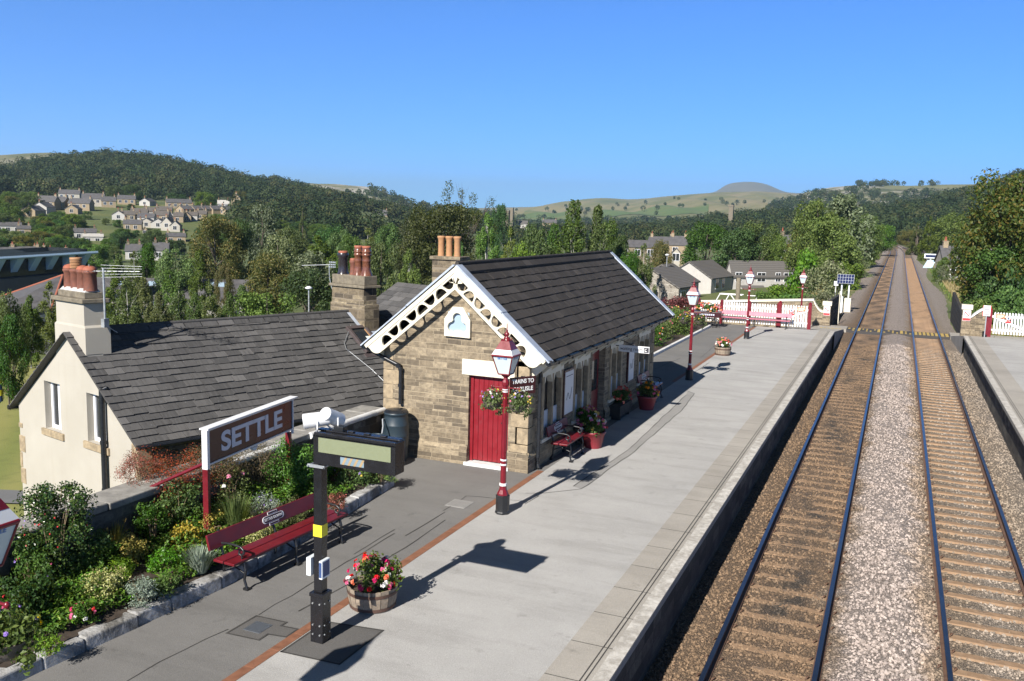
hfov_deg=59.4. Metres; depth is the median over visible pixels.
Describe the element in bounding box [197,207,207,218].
house
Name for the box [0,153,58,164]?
pale fell
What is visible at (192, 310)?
birch tree
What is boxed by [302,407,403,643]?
information display
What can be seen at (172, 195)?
dark tree
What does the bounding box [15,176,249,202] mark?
wooded hill
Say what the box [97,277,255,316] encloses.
school wing
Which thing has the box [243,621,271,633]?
inspection cover
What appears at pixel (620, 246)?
dark tree
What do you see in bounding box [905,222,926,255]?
conifer tree
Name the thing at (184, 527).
garden shrub
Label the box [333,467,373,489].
garden shrub
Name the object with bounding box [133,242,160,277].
dark tree
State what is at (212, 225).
autumn tree
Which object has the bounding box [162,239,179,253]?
dark tree
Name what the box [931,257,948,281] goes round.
shrub
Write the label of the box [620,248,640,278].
dark tree
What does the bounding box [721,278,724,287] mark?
window
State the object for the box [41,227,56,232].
broadleaf tree
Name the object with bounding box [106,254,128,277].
birch tree
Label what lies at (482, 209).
distant moor
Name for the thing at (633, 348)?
waiting room sign
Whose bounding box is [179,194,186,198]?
dark tree
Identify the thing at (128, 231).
dark tree
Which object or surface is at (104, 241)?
broadleaf tree
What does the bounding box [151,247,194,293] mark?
bright tree
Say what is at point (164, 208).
house
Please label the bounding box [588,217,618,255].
broadleaf tree
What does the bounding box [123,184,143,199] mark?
dark tree
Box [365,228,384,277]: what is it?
birch tree
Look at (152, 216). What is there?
house
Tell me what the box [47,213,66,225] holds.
broadleaf tree
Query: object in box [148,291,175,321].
birch tree
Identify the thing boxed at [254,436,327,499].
garden shrub
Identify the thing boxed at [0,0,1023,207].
sky
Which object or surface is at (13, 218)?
broadleaf tree
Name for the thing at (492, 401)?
hanging basket
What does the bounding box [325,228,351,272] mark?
broadleaf tree
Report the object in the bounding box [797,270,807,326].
lamp post
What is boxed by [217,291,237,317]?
birch tree
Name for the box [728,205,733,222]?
mill chimney
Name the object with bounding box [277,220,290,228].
broadleaf tree
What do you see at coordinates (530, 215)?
moor pasture
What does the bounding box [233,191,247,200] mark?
autumn tree
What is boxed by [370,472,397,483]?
garden shrub
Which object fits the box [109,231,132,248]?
dark tree
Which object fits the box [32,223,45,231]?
dark tree
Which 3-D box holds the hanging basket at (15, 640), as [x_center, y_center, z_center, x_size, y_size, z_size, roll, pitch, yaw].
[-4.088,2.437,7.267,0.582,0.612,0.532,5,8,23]
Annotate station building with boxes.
[360,250,674,473]
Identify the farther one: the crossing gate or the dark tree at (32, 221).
the dark tree at (32, 221)
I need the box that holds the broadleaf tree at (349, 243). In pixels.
[334,233,371,273]
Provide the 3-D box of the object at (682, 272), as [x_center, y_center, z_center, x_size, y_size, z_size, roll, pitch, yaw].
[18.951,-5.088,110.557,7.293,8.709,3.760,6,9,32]
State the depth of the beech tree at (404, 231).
115.68 m
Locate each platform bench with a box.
[205,493,347,590]
[546,417,584,462]
[637,370,662,402]
[721,309,791,329]
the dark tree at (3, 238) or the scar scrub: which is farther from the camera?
the scar scrub
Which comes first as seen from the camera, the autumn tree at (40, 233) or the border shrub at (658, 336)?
the border shrub at (658, 336)
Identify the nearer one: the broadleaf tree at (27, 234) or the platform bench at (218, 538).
the platform bench at (218, 538)
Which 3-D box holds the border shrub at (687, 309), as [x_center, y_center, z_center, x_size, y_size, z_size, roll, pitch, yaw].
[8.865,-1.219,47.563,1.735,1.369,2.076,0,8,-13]
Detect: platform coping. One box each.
[609,332,834,680]
[963,336,1023,444]
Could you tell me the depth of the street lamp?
62.05 m
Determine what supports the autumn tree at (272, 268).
on the ground at (99, 215)
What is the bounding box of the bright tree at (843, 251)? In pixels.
[798,214,865,283]
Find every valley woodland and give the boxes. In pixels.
[220,193,448,238]
[499,220,786,245]
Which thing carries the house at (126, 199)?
on the ground at (99, 215)
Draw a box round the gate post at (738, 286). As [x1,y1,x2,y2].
[735,278,740,299]
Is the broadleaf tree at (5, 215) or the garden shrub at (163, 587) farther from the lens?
the broadleaf tree at (5, 215)
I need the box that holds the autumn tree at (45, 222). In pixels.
[36,220,55,228]
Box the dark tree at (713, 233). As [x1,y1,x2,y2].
[679,220,729,268]
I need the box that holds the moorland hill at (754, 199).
[514,191,798,222]
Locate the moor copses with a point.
(624, 208)
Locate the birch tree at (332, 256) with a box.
[307,235,336,273]
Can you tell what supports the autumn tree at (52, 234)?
on the ground at (99, 215)
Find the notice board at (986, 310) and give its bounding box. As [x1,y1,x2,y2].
[982,305,991,336]
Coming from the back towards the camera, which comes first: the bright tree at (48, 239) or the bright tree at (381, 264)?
the bright tree at (48, 239)
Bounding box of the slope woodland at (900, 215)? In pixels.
[528,168,1023,248]
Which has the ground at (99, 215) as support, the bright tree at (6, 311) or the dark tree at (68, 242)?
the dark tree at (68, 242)
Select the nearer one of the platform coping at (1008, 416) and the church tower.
the platform coping at (1008, 416)
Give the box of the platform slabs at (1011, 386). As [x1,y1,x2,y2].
[968,336,1023,426]
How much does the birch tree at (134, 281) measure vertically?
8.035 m
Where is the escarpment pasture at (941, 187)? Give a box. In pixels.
[884,184,973,189]
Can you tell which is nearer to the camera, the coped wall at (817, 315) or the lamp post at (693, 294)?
the lamp post at (693, 294)
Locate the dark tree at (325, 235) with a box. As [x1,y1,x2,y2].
[312,224,342,254]
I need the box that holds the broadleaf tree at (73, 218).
[60,213,83,227]
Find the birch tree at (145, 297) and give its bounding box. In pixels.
[128,276,154,321]
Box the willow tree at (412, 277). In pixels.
[398,248,421,283]
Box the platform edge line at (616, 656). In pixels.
[591,331,834,680]
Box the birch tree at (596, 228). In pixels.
[584,204,606,251]
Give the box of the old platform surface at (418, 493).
[22,323,756,680]
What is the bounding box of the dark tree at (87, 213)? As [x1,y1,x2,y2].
[82,211,92,218]
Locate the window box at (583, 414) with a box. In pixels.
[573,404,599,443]
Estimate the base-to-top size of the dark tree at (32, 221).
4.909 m
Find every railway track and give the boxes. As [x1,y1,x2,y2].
[695,247,896,680]
[896,245,1023,680]
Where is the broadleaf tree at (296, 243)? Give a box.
[268,225,309,272]
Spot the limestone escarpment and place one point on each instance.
(883, 189)
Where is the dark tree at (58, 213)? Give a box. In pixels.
[48,211,63,218]
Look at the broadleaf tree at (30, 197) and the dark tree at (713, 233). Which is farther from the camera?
the broadleaf tree at (30, 197)
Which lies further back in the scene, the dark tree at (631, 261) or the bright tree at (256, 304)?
the dark tree at (631, 261)
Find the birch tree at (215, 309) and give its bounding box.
[197,282,222,318]
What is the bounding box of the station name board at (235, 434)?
[150,396,297,535]
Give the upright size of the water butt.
1.220 m
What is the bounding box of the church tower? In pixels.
[505,208,513,227]
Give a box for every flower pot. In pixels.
[578,413,607,448]
[636,381,659,410]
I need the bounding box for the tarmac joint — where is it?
[127,335,729,680]
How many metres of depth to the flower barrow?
49.23 m
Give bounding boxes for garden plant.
[103,520,126,547]
[179,543,219,573]
[210,492,257,526]
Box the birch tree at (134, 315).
[110,278,144,324]
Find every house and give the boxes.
[0,218,21,230]
[0,242,14,248]
[9,241,40,248]
[16,221,30,232]
[21,202,46,216]
[35,200,55,213]
[36,192,60,209]
[54,194,68,209]
[58,187,81,198]
[64,202,81,214]
[67,195,94,210]
[73,224,96,237]
[81,190,104,206]
[83,229,103,240]
[101,194,115,207]
[111,207,124,219]
[117,192,136,204]
[120,208,135,218]
[123,216,142,229]
[124,239,142,259]
[130,205,148,218]
[137,210,156,219]
[139,196,155,205]
[143,204,158,212]
[143,215,153,227]
[150,215,162,227]
[152,237,170,259]
[154,208,169,218]
[155,205,172,213]
[161,215,173,230]
[165,196,191,207]
[166,229,185,241]
[169,217,182,231]
[173,209,183,222]
[176,203,193,213]
[184,210,191,221]
[188,209,198,220]
[191,203,202,211]
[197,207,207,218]
[200,203,211,213]
[209,203,220,213]
[217,197,228,205]
[220,203,229,214]
[377,236,469,315]
[641,266,695,303]
[648,231,671,257]
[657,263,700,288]
[668,230,688,266]
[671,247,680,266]
[680,260,733,293]
[726,260,793,289]
[780,227,796,277]
[934,236,993,279]
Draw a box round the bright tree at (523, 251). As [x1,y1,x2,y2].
[509,241,535,256]
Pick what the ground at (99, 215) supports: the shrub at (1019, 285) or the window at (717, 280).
the shrub at (1019, 285)
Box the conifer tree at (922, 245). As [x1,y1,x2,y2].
[916,216,937,260]
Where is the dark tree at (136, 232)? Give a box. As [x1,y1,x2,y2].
[132,230,141,236]
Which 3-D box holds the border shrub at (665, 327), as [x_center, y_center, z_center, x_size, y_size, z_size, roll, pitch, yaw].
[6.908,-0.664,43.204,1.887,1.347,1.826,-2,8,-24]
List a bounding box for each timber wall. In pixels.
[828,290,840,324]
[950,292,961,332]
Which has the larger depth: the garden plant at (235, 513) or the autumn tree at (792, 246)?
the autumn tree at (792, 246)
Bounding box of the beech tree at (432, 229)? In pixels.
[393,201,478,284]
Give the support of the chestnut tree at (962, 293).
on the ground at (99, 215)
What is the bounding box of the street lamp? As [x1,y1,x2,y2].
[305,286,311,311]
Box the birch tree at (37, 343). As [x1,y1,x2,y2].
[17,294,44,367]
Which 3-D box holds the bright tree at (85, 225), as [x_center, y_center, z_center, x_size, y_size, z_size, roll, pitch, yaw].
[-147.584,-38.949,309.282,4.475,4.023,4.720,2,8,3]
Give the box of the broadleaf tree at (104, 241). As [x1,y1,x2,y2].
[100,238,110,246]
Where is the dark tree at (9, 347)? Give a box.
[0,313,30,409]
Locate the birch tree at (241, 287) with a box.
[234,284,248,315]
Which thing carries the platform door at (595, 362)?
in the station building
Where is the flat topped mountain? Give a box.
[712,182,801,193]
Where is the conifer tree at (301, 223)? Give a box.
[297,207,308,253]
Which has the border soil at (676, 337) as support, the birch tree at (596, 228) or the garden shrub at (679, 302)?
the garden shrub at (679, 302)
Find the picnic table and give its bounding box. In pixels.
[716,293,756,299]
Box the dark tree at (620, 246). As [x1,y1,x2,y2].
[607,233,628,259]
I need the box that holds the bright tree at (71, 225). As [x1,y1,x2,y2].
[65,224,77,230]
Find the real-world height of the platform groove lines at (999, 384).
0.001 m
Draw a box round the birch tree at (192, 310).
[185,292,202,319]
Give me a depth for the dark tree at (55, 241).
239.97 m
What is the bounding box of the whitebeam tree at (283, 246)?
[261,234,293,292]
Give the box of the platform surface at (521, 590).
[236,326,818,680]
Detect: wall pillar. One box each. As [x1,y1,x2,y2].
[822,301,832,325]
[960,304,972,341]
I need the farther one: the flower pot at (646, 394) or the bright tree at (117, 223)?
the bright tree at (117, 223)
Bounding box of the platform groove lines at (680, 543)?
[579,332,828,680]
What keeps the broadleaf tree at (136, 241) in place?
on the ground at (99, 215)
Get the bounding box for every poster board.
[562,367,573,416]
[626,343,634,382]
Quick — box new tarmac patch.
[284,623,380,662]
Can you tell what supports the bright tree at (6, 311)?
on the lawn at (10, 469)
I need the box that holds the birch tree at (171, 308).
[167,279,190,320]
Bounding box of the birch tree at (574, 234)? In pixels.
[554,199,594,253]
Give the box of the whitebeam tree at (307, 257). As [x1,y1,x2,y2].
[291,249,334,311]
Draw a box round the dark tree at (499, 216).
[489,203,509,257]
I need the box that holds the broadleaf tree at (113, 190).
[104,185,122,199]
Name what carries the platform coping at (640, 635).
on the platform wall at (639, 662)
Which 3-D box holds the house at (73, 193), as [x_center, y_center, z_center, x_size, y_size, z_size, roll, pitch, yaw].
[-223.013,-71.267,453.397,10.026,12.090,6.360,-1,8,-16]
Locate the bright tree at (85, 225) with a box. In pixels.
[77,222,89,227]
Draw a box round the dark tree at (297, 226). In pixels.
[289,223,308,232]
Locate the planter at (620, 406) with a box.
[609,385,631,419]
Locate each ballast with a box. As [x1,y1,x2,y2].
[643,244,1023,680]
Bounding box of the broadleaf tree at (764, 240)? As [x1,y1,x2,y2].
[732,220,784,260]
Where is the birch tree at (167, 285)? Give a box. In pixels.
[148,269,188,319]
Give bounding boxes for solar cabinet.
[834,274,854,312]
[923,254,935,267]
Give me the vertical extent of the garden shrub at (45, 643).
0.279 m
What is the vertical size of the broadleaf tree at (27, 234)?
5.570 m
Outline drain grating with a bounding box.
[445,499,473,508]
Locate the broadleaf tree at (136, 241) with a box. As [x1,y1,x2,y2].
[130,238,144,244]
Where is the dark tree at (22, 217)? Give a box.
[15,215,25,223]
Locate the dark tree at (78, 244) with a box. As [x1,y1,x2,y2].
[70,241,93,256]
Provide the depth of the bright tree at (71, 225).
292.01 m
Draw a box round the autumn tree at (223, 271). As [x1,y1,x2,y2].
[213,263,236,315]
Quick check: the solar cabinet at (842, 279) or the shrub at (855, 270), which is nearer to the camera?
the solar cabinet at (842, 279)
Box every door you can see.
[469,375,508,462]
[591,350,598,410]
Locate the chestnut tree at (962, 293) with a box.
[955,208,1022,300]
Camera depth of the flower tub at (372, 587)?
12.90 m
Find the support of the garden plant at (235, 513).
on the garden soil at (107, 616)
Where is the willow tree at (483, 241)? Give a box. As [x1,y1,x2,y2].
[475,211,498,259]
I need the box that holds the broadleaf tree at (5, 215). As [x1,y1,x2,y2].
[0,212,11,222]
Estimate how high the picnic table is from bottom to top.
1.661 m
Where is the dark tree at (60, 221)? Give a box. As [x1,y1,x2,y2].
[51,219,65,226]
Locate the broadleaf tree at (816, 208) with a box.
[783,198,839,285]
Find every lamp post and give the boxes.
[0,498,20,608]
[490,323,521,514]
[684,278,700,379]
[743,267,755,338]
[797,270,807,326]
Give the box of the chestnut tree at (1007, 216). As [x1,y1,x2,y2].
[944,167,1023,298]
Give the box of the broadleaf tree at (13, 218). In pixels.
[7,215,22,223]
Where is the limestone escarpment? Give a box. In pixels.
[768,185,942,209]
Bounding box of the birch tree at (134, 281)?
[121,250,144,312]
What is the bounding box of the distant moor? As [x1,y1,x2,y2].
[468,207,528,211]
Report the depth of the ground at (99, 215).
302.38 m
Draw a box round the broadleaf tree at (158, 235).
[139,228,168,244]
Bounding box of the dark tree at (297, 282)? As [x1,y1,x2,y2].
[279,266,331,312]
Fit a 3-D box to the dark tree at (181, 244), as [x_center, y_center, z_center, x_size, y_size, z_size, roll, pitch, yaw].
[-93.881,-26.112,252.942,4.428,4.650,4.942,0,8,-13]
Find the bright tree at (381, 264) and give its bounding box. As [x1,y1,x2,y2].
[367,240,400,296]
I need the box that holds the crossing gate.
[777,301,811,329]
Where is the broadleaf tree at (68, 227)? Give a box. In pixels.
[55,225,73,237]
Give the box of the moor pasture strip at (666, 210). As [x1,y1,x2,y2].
[602,204,708,216]
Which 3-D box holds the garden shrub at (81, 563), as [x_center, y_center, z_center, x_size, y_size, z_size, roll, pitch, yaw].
[-6.432,3.240,13.186,0.878,0.665,0.945,5,8,23]
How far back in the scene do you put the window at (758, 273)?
125.09 m
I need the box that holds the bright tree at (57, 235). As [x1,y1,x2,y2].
[51,234,70,245]
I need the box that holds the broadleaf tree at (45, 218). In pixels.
[35,216,53,224]
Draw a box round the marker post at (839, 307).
[837,291,840,323]
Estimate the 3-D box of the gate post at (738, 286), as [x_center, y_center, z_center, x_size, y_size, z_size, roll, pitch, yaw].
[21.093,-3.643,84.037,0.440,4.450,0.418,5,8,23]
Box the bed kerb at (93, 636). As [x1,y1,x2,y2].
[0,476,393,680]
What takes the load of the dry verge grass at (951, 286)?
on the ground at (99, 215)
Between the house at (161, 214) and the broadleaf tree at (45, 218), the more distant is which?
the house at (161, 214)
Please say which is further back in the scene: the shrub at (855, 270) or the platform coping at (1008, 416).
the shrub at (855, 270)
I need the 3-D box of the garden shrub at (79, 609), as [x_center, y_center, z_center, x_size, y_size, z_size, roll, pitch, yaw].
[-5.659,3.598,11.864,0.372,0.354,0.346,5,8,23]
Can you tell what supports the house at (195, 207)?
on the ground at (99, 215)
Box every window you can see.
[41,382,64,440]
[83,394,109,455]
[444,306,471,337]
[540,364,563,443]
[571,353,590,424]
[608,341,623,402]
[636,329,650,385]
[672,253,679,260]
[715,279,718,288]
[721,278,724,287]
[757,272,765,281]
[775,273,780,281]
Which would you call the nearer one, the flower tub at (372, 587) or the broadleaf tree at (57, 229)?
the flower tub at (372, 587)
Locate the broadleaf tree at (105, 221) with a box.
[101,218,109,224]
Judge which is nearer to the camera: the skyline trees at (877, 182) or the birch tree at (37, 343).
the birch tree at (37, 343)
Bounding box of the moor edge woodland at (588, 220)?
[516,215,686,225]
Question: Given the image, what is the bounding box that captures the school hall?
[0,247,97,294]
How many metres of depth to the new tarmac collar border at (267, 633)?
12.26 m
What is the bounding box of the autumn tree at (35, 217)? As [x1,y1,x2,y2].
[30,216,43,224]
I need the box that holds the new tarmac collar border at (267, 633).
[226,615,297,639]
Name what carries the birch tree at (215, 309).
on the ground at (99, 215)
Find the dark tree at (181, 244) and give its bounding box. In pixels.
[172,240,186,252]
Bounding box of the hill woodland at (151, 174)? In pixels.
[0,146,411,219]
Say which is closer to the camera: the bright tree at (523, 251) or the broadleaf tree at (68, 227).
the bright tree at (523, 251)
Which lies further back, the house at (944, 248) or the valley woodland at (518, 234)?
the valley woodland at (518, 234)
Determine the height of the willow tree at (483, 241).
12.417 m
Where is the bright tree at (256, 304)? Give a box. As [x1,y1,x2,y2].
[233,291,298,315]
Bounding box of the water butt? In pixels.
[381,407,408,461]
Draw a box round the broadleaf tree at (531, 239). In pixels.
[514,220,554,256]
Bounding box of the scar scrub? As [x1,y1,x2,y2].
[325,182,481,211]
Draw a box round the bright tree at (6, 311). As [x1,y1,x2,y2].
[0,289,30,380]
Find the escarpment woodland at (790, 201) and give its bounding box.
[765,183,975,209]
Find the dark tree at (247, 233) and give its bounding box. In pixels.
[224,217,254,279]
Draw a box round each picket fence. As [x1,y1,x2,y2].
[698,298,778,326]
[985,308,1023,336]
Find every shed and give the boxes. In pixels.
[513,220,527,229]
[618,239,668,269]
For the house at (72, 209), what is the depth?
366.75 m
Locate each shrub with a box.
[0,566,62,626]
[0,601,17,618]
[7,479,97,585]
[9,547,57,586]
[31,634,65,657]
[45,581,84,607]
[50,534,103,580]
[66,526,113,569]
[69,598,100,623]
[74,565,130,607]
[107,555,139,581]
[110,445,159,487]
[115,531,153,564]
[124,574,161,608]
[125,442,226,513]
[130,500,172,542]
[145,546,185,573]
[151,574,181,596]
[154,476,202,532]
[162,520,204,553]
[177,443,246,486]
[198,506,225,533]
[210,457,252,508]
[231,441,283,500]
[242,516,278,545]
[247,489,282,516]
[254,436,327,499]
[272,496,309,529]
[327,466,338,477]
[327,491,346,510]
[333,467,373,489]
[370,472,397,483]
[654,320,673,341]
[654,323,666,346]
[656,306,689,335]
[661,295,689,311]
[667,305,694,330]
[680,296,695,313]
[754,290,778,298]
[766,284,798,298]
[778,293,818,305]
[784,248,817,296]
[797,259,849,300]
[800,290,832,309]
[827,283,850,300]
[830,261,863,290]
[858,258,872,277]
[866,250,880,264]
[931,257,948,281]
[933,261,964,283]
[962,274,991,303]
[967,275,1004,312]
[971,298,999,325]
[992,284,1023,329]
[993,264,1023,322]
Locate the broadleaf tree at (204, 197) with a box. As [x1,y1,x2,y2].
[192,191,216,205]
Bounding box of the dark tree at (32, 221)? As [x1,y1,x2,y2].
[29,219,38,229]
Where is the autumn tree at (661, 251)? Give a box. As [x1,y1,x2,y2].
[651,239,674,266]
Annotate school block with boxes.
[1,274,63,333]
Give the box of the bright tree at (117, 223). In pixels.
[113,219,121,227]
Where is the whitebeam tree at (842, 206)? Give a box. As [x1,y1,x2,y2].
[821,192,876,262]
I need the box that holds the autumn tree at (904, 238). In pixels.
[895,230,916,248]
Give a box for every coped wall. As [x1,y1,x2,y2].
[667,298,822,326]
[970,308,985,336]
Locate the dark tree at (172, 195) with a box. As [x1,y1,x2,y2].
[163,193,179,199]
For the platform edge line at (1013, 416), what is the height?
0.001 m
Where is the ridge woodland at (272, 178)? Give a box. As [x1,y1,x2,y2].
[244,174,517,233]
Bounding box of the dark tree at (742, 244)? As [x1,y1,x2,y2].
[711,227,762,267]
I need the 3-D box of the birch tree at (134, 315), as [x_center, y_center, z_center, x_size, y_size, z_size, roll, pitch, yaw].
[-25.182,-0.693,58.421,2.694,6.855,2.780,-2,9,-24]
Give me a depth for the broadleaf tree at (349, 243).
95.70 m
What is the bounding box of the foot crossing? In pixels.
[846,327,949,339]
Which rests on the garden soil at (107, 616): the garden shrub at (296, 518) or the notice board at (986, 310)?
the garden shrub at (296, 518)
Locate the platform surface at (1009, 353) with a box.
[983,337,1023,390]
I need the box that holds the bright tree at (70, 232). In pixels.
[60,230,73,238]
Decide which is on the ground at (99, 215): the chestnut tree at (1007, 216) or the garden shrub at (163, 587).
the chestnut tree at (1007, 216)
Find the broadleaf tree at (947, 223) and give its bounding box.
[929,211,967,247]
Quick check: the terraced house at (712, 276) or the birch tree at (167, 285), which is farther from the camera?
the terraced house at (712, 276)
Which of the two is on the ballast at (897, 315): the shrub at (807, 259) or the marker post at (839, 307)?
the marker post at (839, 307)
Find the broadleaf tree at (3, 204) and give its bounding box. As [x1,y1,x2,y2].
[0,200,11,211]
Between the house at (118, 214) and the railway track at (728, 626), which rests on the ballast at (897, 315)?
the railway track at (728, 626)
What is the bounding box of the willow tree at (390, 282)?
[384,274,395,291]
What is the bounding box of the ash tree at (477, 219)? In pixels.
[434,180,499,253]
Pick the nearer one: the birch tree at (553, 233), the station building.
the station building
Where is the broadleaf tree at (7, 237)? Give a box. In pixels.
[1,233,16,246]
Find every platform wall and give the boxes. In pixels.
[615,337,832,680]
[963,342,1023,479]
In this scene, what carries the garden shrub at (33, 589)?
on the garden soil at (107, 616)
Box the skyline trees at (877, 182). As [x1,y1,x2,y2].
[854,179,940,185]
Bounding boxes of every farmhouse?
[373,208,387,216]
[542,218,556,225]
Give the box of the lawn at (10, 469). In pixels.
[0,359,41,517]
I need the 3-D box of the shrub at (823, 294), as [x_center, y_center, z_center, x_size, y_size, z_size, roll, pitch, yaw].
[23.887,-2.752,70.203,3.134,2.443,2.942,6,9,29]
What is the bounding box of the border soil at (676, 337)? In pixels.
[653,321,713,352]
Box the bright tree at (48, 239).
[44,237,53,246]
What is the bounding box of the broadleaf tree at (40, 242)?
[34,239,49,246]
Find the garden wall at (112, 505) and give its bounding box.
[0,405,385,586]
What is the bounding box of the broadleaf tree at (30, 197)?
[18,191,41,204]
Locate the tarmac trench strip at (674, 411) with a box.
[574,391,693,488]
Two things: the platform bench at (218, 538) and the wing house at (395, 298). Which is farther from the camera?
the wing house at (395, 298)
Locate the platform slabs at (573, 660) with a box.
[538,330,830,680]
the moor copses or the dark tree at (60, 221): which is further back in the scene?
the moor copses
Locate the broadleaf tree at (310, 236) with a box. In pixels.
[307,232,313,242]
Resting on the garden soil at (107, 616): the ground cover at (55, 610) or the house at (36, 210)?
the ground cover at (55, 610)
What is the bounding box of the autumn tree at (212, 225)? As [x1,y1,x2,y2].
[187,214,247,279]
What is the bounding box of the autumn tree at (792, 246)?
[782,231,811,269]
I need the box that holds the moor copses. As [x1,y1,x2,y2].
[515,196,783,220]
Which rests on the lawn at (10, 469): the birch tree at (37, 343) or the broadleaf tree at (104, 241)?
the birch tree at (37, 343)
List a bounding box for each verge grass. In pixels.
[929,267,1023,338]
[943,279,1023,336]
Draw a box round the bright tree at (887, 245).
[874,224,896,255]
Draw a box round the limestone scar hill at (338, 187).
[310,183,413,206]
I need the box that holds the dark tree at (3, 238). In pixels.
[0,236,11,246]
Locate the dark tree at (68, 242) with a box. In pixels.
[60,238,77,247]
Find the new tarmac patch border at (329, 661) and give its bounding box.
[280,622,383,664]
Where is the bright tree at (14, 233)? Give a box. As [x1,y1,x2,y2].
[9,230,28,235]
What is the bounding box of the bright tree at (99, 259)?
[79,244,113,269]
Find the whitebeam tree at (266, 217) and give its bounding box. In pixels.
[247,203,276,273]
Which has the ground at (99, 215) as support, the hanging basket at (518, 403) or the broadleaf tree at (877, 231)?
the broadleaf tree at (877, 231)
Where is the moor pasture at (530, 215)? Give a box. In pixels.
[515,211,574,220]
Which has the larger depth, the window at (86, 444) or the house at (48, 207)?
the house at (48, 207)
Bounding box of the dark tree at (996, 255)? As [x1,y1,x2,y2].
[959,242,1023,314]
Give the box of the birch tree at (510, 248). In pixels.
[500,226,515,257]
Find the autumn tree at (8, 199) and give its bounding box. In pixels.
[1,196,19,207]
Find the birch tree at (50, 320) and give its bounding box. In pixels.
[35,281,56,355]
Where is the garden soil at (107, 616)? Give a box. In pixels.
[0,469,383,667]
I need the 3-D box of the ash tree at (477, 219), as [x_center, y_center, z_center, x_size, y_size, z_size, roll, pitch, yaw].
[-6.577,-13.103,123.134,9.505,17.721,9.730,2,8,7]
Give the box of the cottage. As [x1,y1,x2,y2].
[7,245,392,514]
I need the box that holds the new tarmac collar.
[229,616,295,638]
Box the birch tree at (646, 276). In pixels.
[636,243,656,293]
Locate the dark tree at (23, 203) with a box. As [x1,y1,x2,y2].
[12,199,31,213]
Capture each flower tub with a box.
[343,550,404,613]
[714,337,731,355]
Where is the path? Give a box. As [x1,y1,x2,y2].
[0,489,23,503]
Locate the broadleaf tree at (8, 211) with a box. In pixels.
[0,206,24,219]
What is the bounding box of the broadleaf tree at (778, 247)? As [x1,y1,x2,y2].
[765,232,790,260]
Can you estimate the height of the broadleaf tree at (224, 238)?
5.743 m
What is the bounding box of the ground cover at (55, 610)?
[0,460,373,642]
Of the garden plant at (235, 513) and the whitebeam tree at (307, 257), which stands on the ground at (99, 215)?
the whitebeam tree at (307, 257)
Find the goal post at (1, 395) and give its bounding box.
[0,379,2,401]
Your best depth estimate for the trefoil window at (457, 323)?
20.41 m
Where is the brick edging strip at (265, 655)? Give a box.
[222,327,754,680]
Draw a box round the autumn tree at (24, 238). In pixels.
[10,235,33,245]
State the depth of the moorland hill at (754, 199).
2173.70 m
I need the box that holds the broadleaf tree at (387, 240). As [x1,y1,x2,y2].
[373,221,403,277]
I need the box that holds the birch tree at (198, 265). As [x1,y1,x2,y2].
[180,249,215,314]
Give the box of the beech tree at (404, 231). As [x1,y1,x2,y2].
[389,212,431,284]
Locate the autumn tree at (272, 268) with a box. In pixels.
[243,251,292,313]
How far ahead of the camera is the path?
29.74 m
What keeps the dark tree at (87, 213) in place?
on the ground at (99, 215)
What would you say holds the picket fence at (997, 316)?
on the platform ramp at (956, 339)
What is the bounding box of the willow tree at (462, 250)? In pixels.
[453,241,463,255]
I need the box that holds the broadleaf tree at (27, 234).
[16,233,33,241]
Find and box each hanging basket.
[0,601,42,675]
[478,386,502,415]
[504,388,533,419]
[677,312,691,327]
[693,312,708,328]
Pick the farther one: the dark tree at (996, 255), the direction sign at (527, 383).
the dark tree at (996, 255)
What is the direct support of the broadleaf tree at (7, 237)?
on the ground at (99, 215)
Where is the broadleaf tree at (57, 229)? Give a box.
[53,226,70,237]
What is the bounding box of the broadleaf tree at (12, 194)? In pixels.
[0,191,20,199]
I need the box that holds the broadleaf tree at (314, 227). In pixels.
[309,224,329,240]
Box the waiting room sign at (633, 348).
[616,340,649,353]
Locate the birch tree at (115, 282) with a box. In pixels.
[105,264,129,324]
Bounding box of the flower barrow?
[694,301,722,327]
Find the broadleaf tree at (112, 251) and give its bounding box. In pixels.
[104,246,121,260]
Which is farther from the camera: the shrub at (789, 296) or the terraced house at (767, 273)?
the terraced house at (767, 273)
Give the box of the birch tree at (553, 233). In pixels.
[546,222,563,253]
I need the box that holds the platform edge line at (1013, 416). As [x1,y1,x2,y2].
[964,336,1023,439]
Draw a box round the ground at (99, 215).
[1,199,963,564]
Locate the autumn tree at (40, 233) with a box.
[31,231,49,242]
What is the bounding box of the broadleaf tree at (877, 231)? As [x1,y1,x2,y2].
[851,213,885,264]
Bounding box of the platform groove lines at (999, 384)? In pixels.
[970,336,1023,423]
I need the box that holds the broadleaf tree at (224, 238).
[220,233,234,245]
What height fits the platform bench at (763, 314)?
0.844 m
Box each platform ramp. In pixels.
[781,324,847,349]
[949,332,1023,353]
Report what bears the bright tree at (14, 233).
on the ground at (99, 215)
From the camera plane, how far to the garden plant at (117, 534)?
14.11 m
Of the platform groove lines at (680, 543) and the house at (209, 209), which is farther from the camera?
the house at (209, 209)
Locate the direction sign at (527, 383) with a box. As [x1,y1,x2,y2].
[509,376,535,394]
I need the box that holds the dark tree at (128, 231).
[110,228,136,242]
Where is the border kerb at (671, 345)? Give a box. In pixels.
[654,325,711,355]
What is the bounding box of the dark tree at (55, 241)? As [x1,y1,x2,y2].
[49,236,64,247]
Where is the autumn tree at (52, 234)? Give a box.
[46,233,62,237]

